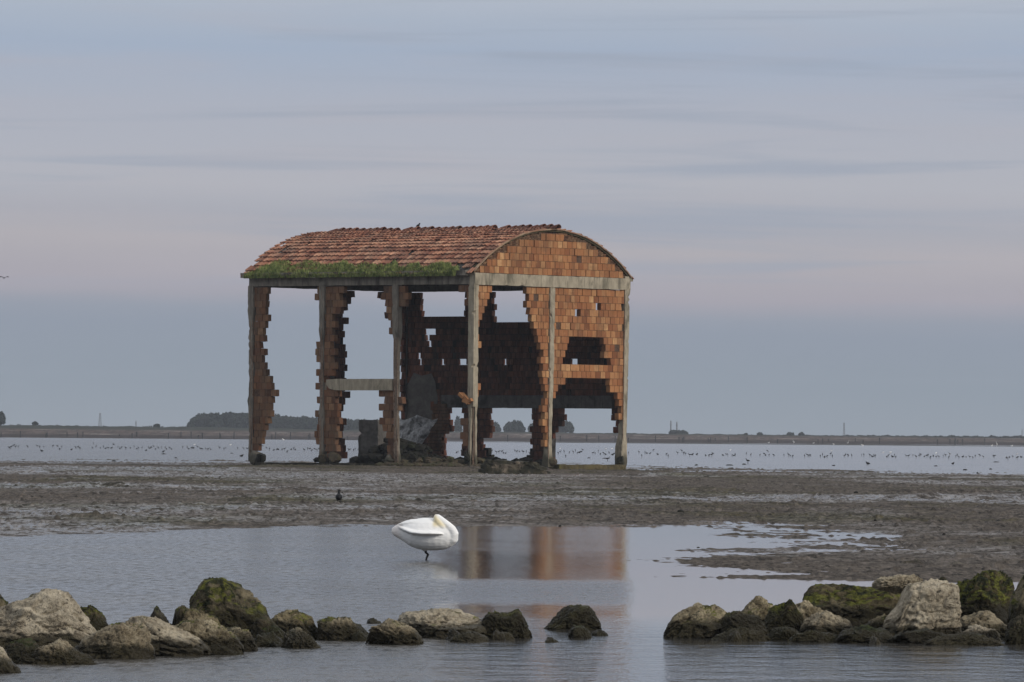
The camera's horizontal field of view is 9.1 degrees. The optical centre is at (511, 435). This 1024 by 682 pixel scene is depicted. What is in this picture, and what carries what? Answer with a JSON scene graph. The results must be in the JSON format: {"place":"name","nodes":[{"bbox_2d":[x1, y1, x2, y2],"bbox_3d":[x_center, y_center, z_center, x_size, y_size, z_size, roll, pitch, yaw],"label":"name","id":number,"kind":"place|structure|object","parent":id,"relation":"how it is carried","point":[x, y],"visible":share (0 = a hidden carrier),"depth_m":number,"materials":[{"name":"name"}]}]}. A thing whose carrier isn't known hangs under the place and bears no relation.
{"place":"outdoors","nodes":[
{"label":"outdoors","id":0,"kind":"place"},
{"bbox_2d":[335,489,341,502],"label":"coot","id":1,"kind":"object","parent":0,"point":[338,496],"visible":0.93,"depth_m":146.06,"materials":[{"name":"black"}]},
{"bbox_2d":[0,437,1023,681],"bbox_3d":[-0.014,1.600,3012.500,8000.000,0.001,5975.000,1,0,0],"label":"water","id":2,"kind":"structure","parent":0,"point":[540,577],"depth_m":69.69,"materials":[{"name":"liquid"}]},
{"bbox_2d":[0,594,8,606],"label":"rock","id":3,"kind":"object","parent":2,"relation":"on","point":[3,602],"visible":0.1,"depth_m":49.15,"materials":[{"name":"grey stone"}]},
{"bbox_2d":[0,646,20,673],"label":"rock","id":4,"kind":"object","parent":2,"relation":"on","point":[7,665],"visible":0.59,"depth_m":42.32,"materials":[{"name":"stone"}]},
{"bbox_2d":[7,638,39,662],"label":"rock","id":5,"kind":"object","parent":2,"relation":"on","point":[17,649],"visible":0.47,"depth_m":44.26,"materials":[{"name":"grey stone"}]},
{"bbox_2d":[0,588,95,648],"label":"rock","id":6,"kind":"object","parent":2,"relation":"on","point":[46,616],"visible":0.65,"depth_m":47.02,"materials":[{"name":"stone"}]},
{"bbox_2d":[15,653,96,664],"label":"rock","id":7,"kind":"object","parent":2,"relation":"on","point":[27,658],"visible":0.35,"depth_m":44.00,"materials":[{"name":"stone"}]},
{"bbox_2d":[33,638,83,664],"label":"rock","id":8,"kind":"object","parent":2,"relation":"on","point":[57,649],"visible":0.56,"depth_m":43.97,"materials":[{"name":"stone"}]},
{"bbox_2d":[80,605,107,630],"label":"rock","id":9,"kind":"object","parent":2,"relation":"on","point":[97,618],"visible":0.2,"depth_m":48.22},
{"bbox_2d":[77,621,154,658],"bbox_3d":[-2.805,1.504,45.311,0.536,0.388,0.448,1,0,-17],"label":"rock","id":10,"kind":"object","parent":2,"relation":"on","point":[124,640],"visible":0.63,"depth_m":45.15,"materials":[{"name":"stone"}]},
{"bbox_2d":[150,605,171,624],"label":"rock","id":11,"kind":"object","parent":2,"relation":"on","point":[157,613],"visible":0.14,"depth_m":49.45,"materials":[{"name":"grey stone"}]},
{"bbox_2d":[128,615,211,656],"bbox_3d":[-2.565,1.500,46.115,0.848,0.410,0.681,1,0,0],"label":"rock","id":12,"kind":"object","parent":2,"relation":"on","point":[167,639],"visible":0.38,"depth_m":45.84,"materials":[{"name":"stone"}]},
{"bbox_2d":[172,605,187,625],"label":"rock","id":13,"kind":"object","parent":2,"relation":"on","point":[179,614],"visible":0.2,"depth_m":49.49,"materials":[{"name":"grey stone"}]},
{"bbox_2d":[182,608,220,624],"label":"rock","id":14,"kind":"object","parent":2,"relation":"on","point":[194,613],"visible":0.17,"depth_m":48.45,"materials":[{"name":"stone"}]},
{"bbox_2d":[175,619,244,653],"bbox_3d":[-2.227,1.515,46.469,0.586,0.375,0.473,1,0,0],"label":"rock","id":15,"kind":"object","parent":2,"relation":"on","point":[210,632],"visible":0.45,"depth_m":46.29,"materials":[{"name":"stone"}]},
{"bbox_2d":[209,643,241,654],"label":"rock","id":16,"kind":"object","parent":2,"relation":"on","point":[217,649],"visible":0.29,"depth_m":46.15,"materials":[{"name":"grey stone"}]},
{"bbox_2d":[189,577,269,631],"bbox_3d":[-2.210,1.405,50.206,0.698,0.589,0.609,1,0,0],"label":"rock","id":17,"kind":"object","parent":2,"relation":"on","point":[226,602],"visible":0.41,"depth_m":49.95,"materials":[{"name":"green stone"}]},
{"bbox_2d":[227,626,257,650],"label":"rock","id":18,"kind":"object","parent":2,"relation":"on","point":[246,638],"visible":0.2,"depth_m":47.06,"materials":[{"name":"stone"}]},
{"bbox_2d":[254,638,275,646],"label":"rock","id":19,"kind":"object","parent":2,"relation":"on","point":[266,643],"visible":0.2,"depth_m":47.96,"materials":[{"name":"stone"}]},
{"bbox_2d":[251,615,284,639],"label":"rock","id":20,"kind":"object","parent":2,"relation":"on","point":[264,624],"visible":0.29,"depth_m":49.29,"materials":[{"name":"grey stone"}]},
{"bbox_2d":[254,631,282,646],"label":"rock","id":21,"kind":"object","parent":2,"relation":"on","point":[275,638],"visible":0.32,"depth_m":48.05,"materials":[{"name":"grey stone"}]},
{"bbox_2d":[272,609,317,639],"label":"rock","id":22,"kind":"object","parent":2,"relation":"on","point":[286,620],"visible":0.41,"depth_m":49.72,"materials":[{"name":"stone"}]},
{"bbox_2d":[281,627,320,648],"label":"rock","id":23,"kind":"object","parent":2,"relation":"on","point":[297,638],"visible":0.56,"depth_m":47.72,"materials":[{"name":"stone"}]},
{"bbox_2d":[316,616,359,640],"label":"rock","id":24,"kind":"object","parent":2,"relation":"on","point":[331,628],"visible":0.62,"depth_m":49.64,"materials":[{"name":"stone"}]},
{"bbox_2d":[350,630,366,640],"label":"rock","id":25,"kind":"object","parent":2,"relation":"on","point":[359,635],"visible":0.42,"depth_m":49.56,"materials":[{"name":"grey stone"}]},
{"bbox_2d":[355,623,367,635],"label":"rock","id":26,"kind":"object","parent":2,"relation":"on","point":[361,628],"visible":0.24,"depth_m":50.11,"materials":[{"name":"grey stone"}]},
{"bbox_2d":[367,618,380,623],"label":"rock","id":27,"kind":"object","parent":2,"relation":"on","point":[372,621],"visible":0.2,"depth_m":54.15,"materials":[{"name":"grey stone"}]},
{"bbox_2d":[365,618,423,644],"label":"rock","id":28,"kind":"object","parent":2,"relation":"on","point":[388,631],"visible":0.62,"depth_m":48.78,"materials":[{"name":"stone"}]},
{"bbox_2d":[392,514,458,559],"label":"swan","id":29,"kind":"object","parent":2,"relation":"on","point":[438,532],"visible":1,"depth_m":81.64,"materials":[{"name":"white"}]},
{"bbox_2d":[397,608,486,637],"bbox_3d":[-0.563,1.539,50.760,0.668,0.349,0.794,1,0,-17],"label":"rock","id":30,"kind":"object","parent":2,"relation":"on","point":[435,623],"visible":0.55,"depth_m":50.55,"materials":[{"name":"stone"}]},
{"bbox_2d":[446,629,459,639],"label":"rock","id":31,"kind":"object","parent":2,"relation":"on","point":[452,633],"visible":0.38,"depth_m":49.95,"materials":[{"name":"grey stone"}]},
{"bbox_2d":[449,631,488,641],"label":"rock","id":32,"kind":"object","parent":2,"relation":"on","point":[472,636],"visible":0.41,"depth_m":49.58,"materials":[{"name":"stone"}]},
{"bbox_2d":[491,630,504,639],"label":"rock","id":33,"kind":"object","parent":2,"relation":"on","point":[497,635],"visible":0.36,"depth_m":50.11,"materials":[{"name":"stone"}]},
{"bbox_2d":[481,609,531,637],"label":"rock","id":34,"kind":"object","parent":2,"relation":"on","point":[514,623],"visible":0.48,"depth_m":50.58,"materials":[{"name":"grey stone"}]},
{"bbox_2d":[504,632,514,639],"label":"rock","id":35,"kind":"object","parent":2,"relation":"on","point":[508,636],"visible":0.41,"depth_m":50.28,"materials":[{"name":"stone"}]},
{"bbox_2d":[545,637,557,641],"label":"rock","id":36,"kind":"object","parent":2,"relation":"on","point":[549,639],"visible":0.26,"depth_m":49.73,"materials":[{"name":"grey stone"}]},
{"bbox_2d":[543,604,601,629],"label":"rock","id":37,"kind":"object","parent":2,"relation":"on","point":[568,616],"visible":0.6,"depth_m":53.04,"materials":[{"name":"grey stone"}]},
{"bbox_2d":[568,625,591,637],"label":"rock","id":38,"kind":"object","parent":2,"relation":"on","point":[579,631],"visible":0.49,"depth_m":50.77,"materials":[{"name":"grey stone"}]},
{"bbox_2d":[591,629,607,635],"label":"rock","id":39,"kind":"object","parent":2,"relation":"on","point":[598,632],"visible":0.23,"depth_m":51.46,"materials":[{"name":"grey stone"}]},
{"bbox_2d":[663,602,725,637],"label":"rock","id":40,"kind":"object","parent":2,"relation":"on","point":[697,620],"visible":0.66,"depth_m":51.02,"materials":[{"name":"stone"}]},
{"bbox_2d":[727,630,741,641],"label":"rock","id":41,"kind":"object","parent":2,"relation":"on","point":[734,636],"visible":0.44,"depth_m":50.28,"materials":[{"name":"stone"}]},
{"bbox_2d":[447,441,1023,446],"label":"mud bar","id":42,"kind":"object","parent":2,"relation":"on","point":[768,444],"visible":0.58,"depth_m":1604.51,"materials":[{"name":"soil"}]},
{"bbox_2d":[711,627,770,640],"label":"rock","id":43,"kind":"object","parent":2,"relation":"on","point":[746,634],"visible":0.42,"depth_m":50.57,"materials":[{"name":"stone"}]},
{"bbox_2d":[719,610,768,635],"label":"rock","id":44,"kind":"object","parent":2,"relation":"on","point":[735,619],"visible":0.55,"depth_m":50.92,"materials":[{"name":"grey stone"}]},
{"bbox_2d":[742,596,772,623],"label":"rock","id":45,"kind":"object","parent":2,"relation":"on","point":[759,606],"visible":0.18,"depth_m":52.88,"materials":[{"name":"stone"}]},
{"bbox_2d":[768,626,798,640],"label":"rock","id":46,"kind":"object","parent":2,"relation":"on","point":[782,633],"visible":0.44,"depth_m":50.61,"materials":[{"name":"grey stone"}]},
{"bbox_2d":[765,599,803,632],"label":"rock","id":47,"kind":"object","parent":2,"relation":"on","point":[786,614],"visible":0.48,"depth_m":51.65,"materials":[{"name":"grey stone"}]},
{"bbox_2d":[795,600,823,619],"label":"rock","id":48,"kind":"object","parent":2,"relation":"on","point":[806,609],"visible":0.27,"depth_m":51.90,"materials":[{"name":"stone"}]},
{"bbox_2d":[789,630,837,641],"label":"rock","id":49,"kind":"object","parent":2,"relation":"on","point":[812,636],"visible":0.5,"depth_m":50.28,"materials":[{"name":"grey stone"}]},
{"bbox_2d":[799,610,852,634],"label":"rock","id":50,"kind":"object","parent":2,"relation":"on","point":[825,621],"visible":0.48,"depth_m":51.29,"materials":[{"name":"stone"}]},
{"bbox_2d":[802,583,900,627],"bbox_3d":[2.840,1.491,53.350,0.955,0.527,0.697,1,0,0],"label":"rock","id":51,"kind":"object","parent":2,"relation":"on","point":[857,606],"visible":0.47,"depth_m":53.08,"materials":[{"name":"green stone"}]},
{"bbox_2d":[872,574,922,593],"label":"rock","id":52,"kind":"object","parent":51,"relation":"on","point":[896,584],"visible":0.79,"depth_m":51.77,"materials":[{"name":"stone"}]},
{"bbox_2d":[834,625,892,642],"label":"rock","id":53,"kind":"object","parent":2,"relation":"on","point":[860,634],"visible":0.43,"depth_m":50.25,"materials":[{"name":"grey stone"}]},
{"bbox_2d":[869,635,879,643],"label":"rock","id":54,"kind":"object","parent":2,"relation":"on","point":[874,640],"visible":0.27,"depth_m":49.96,"materials":[{"name":"stone"}]},
{"bbox_2d":[864,613,886,627],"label":"rock","id":55,"kind":"object","parent":2,"relation":"on","point":[877,622],"visible":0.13,"depth_m":51.46,"materials":[{"name":"stone"}]},
{"bbox_2d":[889,628,944,643],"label":"rock","id":56,"kind":"object","parent":2,"relation":"on","point":[922,636],"visible":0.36,"depth_m":50.15,"materials":[{"name":"grey stone"}]},
{"bbox_2d":[882,578,961,635],"bbox_3d":[3.269,1.443,51.186,0.703,0.620,0.680,1,0,0],"label":"rock","id":57,"kind":"object","parent":2,"relation":"on","point":[934,605],"visible":0.59,"depth_m":50.89,"materials":[{"name":"stone"}]},
{"bbox_2d":[924,631,1003,645],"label":"rock","id":58,"kind":"object","parent":2,"relation":"on","point":[970,638],"visible":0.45,"depth_m":49.86,"materials":[{"name":"stone"}]},
{"bbox_2d":[962,624,1001,641],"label":"rock","id":59,"kind":"object","parent":2,"relation":"on","point":[985,631],"visible":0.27,"depth_m":50.47,"materials":[{"name":"stone"}]},
{"bbox_2d":[960,610,1006,637],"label":"rock","id":60,"kind":"object","parent":2,"relation":"on","point":[987,619],"visible":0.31,"depth_m":51.69,"materials":[{"name":"stone"}]},
{"bbox_2d":[956,569,1014,624],"bbox_3d":[4.043,1.451,54.812,0.630,0.616,0.624,1,0,23],"label":"rock","id":61,"kind":"object","parent":2,"relation":"on","point":[991,590],"visible":0.51,"depth_m":54.59,"materials":[{"name":"green stone"}]},
{"bbox_2d":[1004,614,1023,644],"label":"rock","id":62,"kind":"object","parent":2,"relation":"on","point":[1014,633],"visible":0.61,"depth_m":50.14,"materials":[{"name":"grey stone"}]},
{"bbox_2d":[1008,575,1023,621],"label":"rock","id":63,"kind":"object","parent":2,"relation":"on","point":[1016,607],"visible":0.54,"depth_m":53.55,"materials":[{"name":"grey stone"}]},
{"bbox_2d":[0,459,1023,581],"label":"mud flat","id":64,"kind":"structure","parent":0,"point":[978,519],"depth_m":148.02,"materials":[{"name":"soil"}]},
{"bbox_2d":[348,438,445,462],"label":"rubble mound","id":65,"kind":"object","parent":64,"relation":"on","point":[411,451],"visible":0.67,"depth_m":305.18,"materials":[{"name":"grey stone"}]},
{"bbox_2d":[358,420,385,456],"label":"concrete block","id":66,"kind":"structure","parent":65,"relation":"on","point":[372,433],"depth_m":306.96,"materials":[{"name":"grey concrete"}]},
{"bbox_2d":[374,456,484,466],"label":"rubble heap","id":67,"kind":"object","parent":64,"relation":"on","point":[449,461],"visible":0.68,"depth_m":301.50,"materials":[{"name":"grey stone"}]},
{"bbox_2d":[240,224,633,469],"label":"ruined building","id":68,"kind":"structure","parent":64,"relation":"on","point":[557,275],"depth_m":307.61,"materials":[{"name":"brown brick"}]},
{"bbox_2d":[243,258,459,278],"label":"roof grass","id":69,"kind":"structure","parent":68,"relation":"on","point":[342,266],"depth_m":304.98,"materials":[{"name":"green plant"}]},
{"bbox_2d":[400,415,436,443],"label":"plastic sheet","id":70,"kind":"object","parent":68,"relation":"attached to","point":[416,428],"visible":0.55,"depth_m":315.28,"materials":[{"name":"grey plastic"}]},
{"bbox_2d":[455,457,541,465],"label":"rubble floor","id":71,"kind":"structure","parent":64,"relation":"on","point":[528,459],"depth_m":311.78,"materials":[{"name":"stone"}]},
{"bbox_2d":[478,459,549,473],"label":"fallen slab","id":72,"kind":"structure","parent":64,"relation":"on","point":[498,466],"depth_m":264.65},
{"bbox_2d":[0,425,1023,444],"bbox_3d":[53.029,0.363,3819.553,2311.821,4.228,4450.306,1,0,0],"label":"shore","id":73,"kind":"structure","parent":0,"point":[35,431],"depth_m":1886.88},
{"bbox_2d":[0,411,5,425],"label":"tree","id":74,"kind":"object","parent":73,"relation":"on","point":[2,418],"visible":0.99,"depth_m":1899.10,"materials":[{"name":"plant"}]},
{"bbox_2d":[10,424,187,426],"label":"scrub","id":75,"kind":"object","parent":73,"relation":"on","point":[110,426],"visible":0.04,"depth_m":2091.71,"materials":[{"name":"plant"}]},
{"bbox_2d":[187,411,377,429],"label":"wood","id":76,"kind":"object","parent":73,"relation":"on","point":[230,419],"visible":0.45,"depth_m":2288.56,"materials":[{"name":"green plant"}]},
{"bbox_2d":[454,416,462,431],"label":"tree","id":77,"kind":"object","parent":73,"relation":"on","point":[458,426],"visible":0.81,"depth_m":2349.47,"materials":[{"name":"plant"}]},
{"bbox_2d":[494,421,501,431],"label":"tree","id":78,"kind":"object","parent":73,"relation":"on","point":[497,427],"visible":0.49,"depth_m":2348.40,"materials":[{"name":"plant"}]},
{"bbox_2d":[503,419,525,431],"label":"tree","id":79,"kind":"object","parent":73,"relation":"on","point":[514,426],"visible":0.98,"depth_m":2348.05,"materials":[{"name":"plant"}]},
{"bbox_2d":[558,420,574,432],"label":"tree","id":80,"kind":"object","parent":73,"relation":"on","point":[568,427],"visible":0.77,"depth_m":2347.93,"materials":[{"name":"plant"}]},
{"bbox_2d":[676,430,688,433],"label":"tree","id":81,"kind":"object","parent":73,"relation":"on","point":[681,431],"visible":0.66,"depth_m":2498.72,"materials":[{"name":"plant"}]},
{"bbox_2d":[659,433,1023,437],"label":"hedge","id":82,"kind":"object","parent":73,"relation":"on","point":[990,436],"visible":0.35,"depth_m":2443.82,"materials":[{"name":"plant"}]},
{"bbox_2d":[0,0,1023,436],"label":"sky","id":83,"kind":"structure","parent":0,"point":[814,209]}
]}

